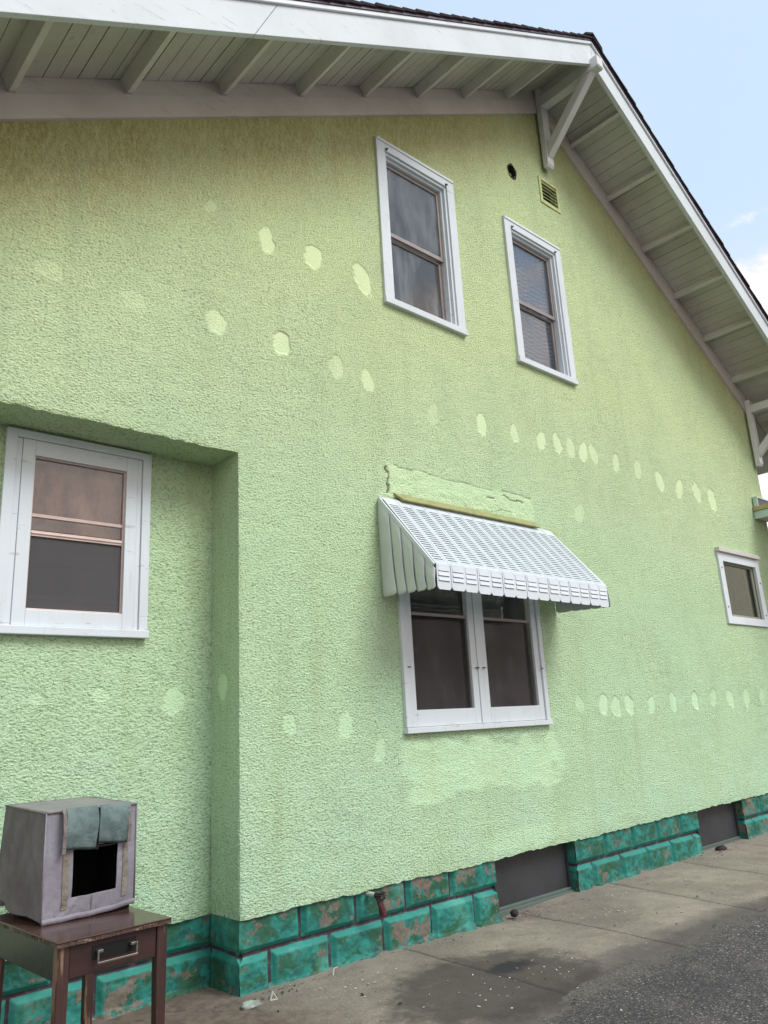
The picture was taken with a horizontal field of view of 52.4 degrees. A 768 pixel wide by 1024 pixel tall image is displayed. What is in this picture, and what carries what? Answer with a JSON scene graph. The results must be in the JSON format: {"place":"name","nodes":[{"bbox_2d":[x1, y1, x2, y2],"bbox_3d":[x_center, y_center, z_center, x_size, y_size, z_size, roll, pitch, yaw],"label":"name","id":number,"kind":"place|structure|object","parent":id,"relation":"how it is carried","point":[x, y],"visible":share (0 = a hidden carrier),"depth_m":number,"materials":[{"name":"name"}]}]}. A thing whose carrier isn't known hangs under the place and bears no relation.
{"place":"outdoors","nodes":[
{"label":"outdoors","id":0,"kind":"place"},
{"bbox_2d":[92,827,767,1023],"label":"pavement","id":1,"kind":"structure","parent":0,"point":[443,977],"depth_m":4.38,"materials":[{"name":"concrete"}]},
{"bbox_2d":[0,906,171,1023],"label":"side table","id":2,"kind":"object","parent":1,"relation":"on","point":[58,955],"visible":0.74,"depth_m":2.89,"materials":[{"name":"red wood"}]},
{"bbox_2d":[0,796,137,925],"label":"pet shelter","id":3,"kind":"object","parent":2,"relation":"on","point":[62,860],"visible":1,"depth_m":3.15,"materials":[{"name":"grey fabric"}]},
{"bbox_2d":[241,1000,262,1010],"bbox_3d":[-0.650,2.427,3.840,0.116,0.042,0.077,11,-20,-41],"label":"plaster lump","id":4,"kind":"object","parent":1,"relation":"on","point":[249,1005],"visible":1,"depth_m":3.82,"materials":[{"name":"white paint"}]},
{"bbox_2d":[214,847,755,1020],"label":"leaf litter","id":5,"kind":"object","parent":1,"relation":"on","point":[362,994],"visible":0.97,"depth_m":4.40,"materials":[{"name":"brown plant"}]},
{"bbox_2d":[510,909,518,916],"bbox_3d":[0.897,2.759,5.365,0.062,0.051,0.058,11,-20,-41],"label":"stone","id":6,"kind":"object","parent":1,"relation":"on","point":[513,912],"visible":0.95,"depth_m":5.35,"materials":[{"name":"grey stone"}]},
{"bbox_2d":[319,879,757,1010],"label":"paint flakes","id":7,"kind":"object","parent":1,"relation":"on","point":[528,968],"visible":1,"depth_m":4.08,"materials":[{"name":"white paint"}]},
{"bbox_2d":[715,845,726,850],"bbox_3d":[3.190,3.180,7.373,0.159,0.052,0.092,11,-20,-41],"label":"stone","id":8,"kind":"object","parent":1,"relation":"on","point":[720,848],"visible":0.84,"depth_m":7.33,"materials":[{"name":"stone"}]},
{"bbox_2d":[357,0,767,526],"label":"sky","id":9,"kind":"structure","parent":0,"point":[696,71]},
{"bbox_2d":[527,908,767,1023],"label":"driveway","id":10,"kind":"structure","parent":0,"point":[717,973],"depth_m":3.76,"materials":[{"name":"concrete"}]},
{"bbox_2d":[573,824,745,875],"bbox_3d":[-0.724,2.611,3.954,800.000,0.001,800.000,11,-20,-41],"label":"ground","id":11,"kind":"structure","parent":0,"point":[576,859],"depth_m":8.35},
{"bbox_2d":[0,0,767,1023],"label":"house","id":12,"kind":"structure","parent":11,"relation":"on","point":[382,468],"depth_m":5.32,"materials":[{"name":"green paint"}]},
{"bbox_2d":[0,426,151,638],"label":"window","id":13,"kind":"structure","parent":12,"relation":"in","point":[75,514],"depth_m":4.31,"materials":[{"name":"white wood"}]},
{"bbox_2d":[374,135,467,336],"bbox_3d":[0.264,-2.273,6.554,0.932,1.535,0.210,11,-20,-41],"label":"window","id":14,"kind":"structure","parent":12,"relation":"in","point":[420,258],"depth_m":6.59,"materials":[{"name":"white wood"}]},
{"bbox_2d":[392,505,552,733],"bbox_3d":[0.657,0.809,5.884,1.580,1.598,0.144,11,-20,-41],"label":"window","id":15,"kind":"structure","parent":12,"relation":"in","point":[465,656],"depth_m":5.75,"materials":[{"name":"white wood"}]},
{"bbox_2d":[495,843,573,916],"bbox_3d":[1.058,2.688,5.787,0.946,0.470,0.138,11,-20,-41],"label":"basement window","id":16,"kind":"structure","parent":12,"relation":"in","point":[527,879],"depth_m":5.77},
{"bbox_2d":[502,215,578,385],"bbox_3d":[1.467,-2.023,7.601,0.910,1.533,0.210,11,-20,-41],"label":"window","id":17,"kind":"structure","parent":12,"relation":"in","point":[543,342],"depth_m":7.65,"materials":[{"name":"white wood"}]},
{"bbox_2d":[697,801,742,850],"bbox_3d":[3.236,3.092,7.702,0.949,0.470,0.138,11,-20,-41],"label":"basement window","id":18,"kind":"structure","parent":12,"relation":"in","point":[718,825],"depth_m":7.73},
{"bbox_2d":[714,546,767,627],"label":"window","id":19,"kind":"structure","parent":12,"relation":"in","point":[737,582],"depth_m":9.17,"materials":[{"name":"paint"}]}
]}

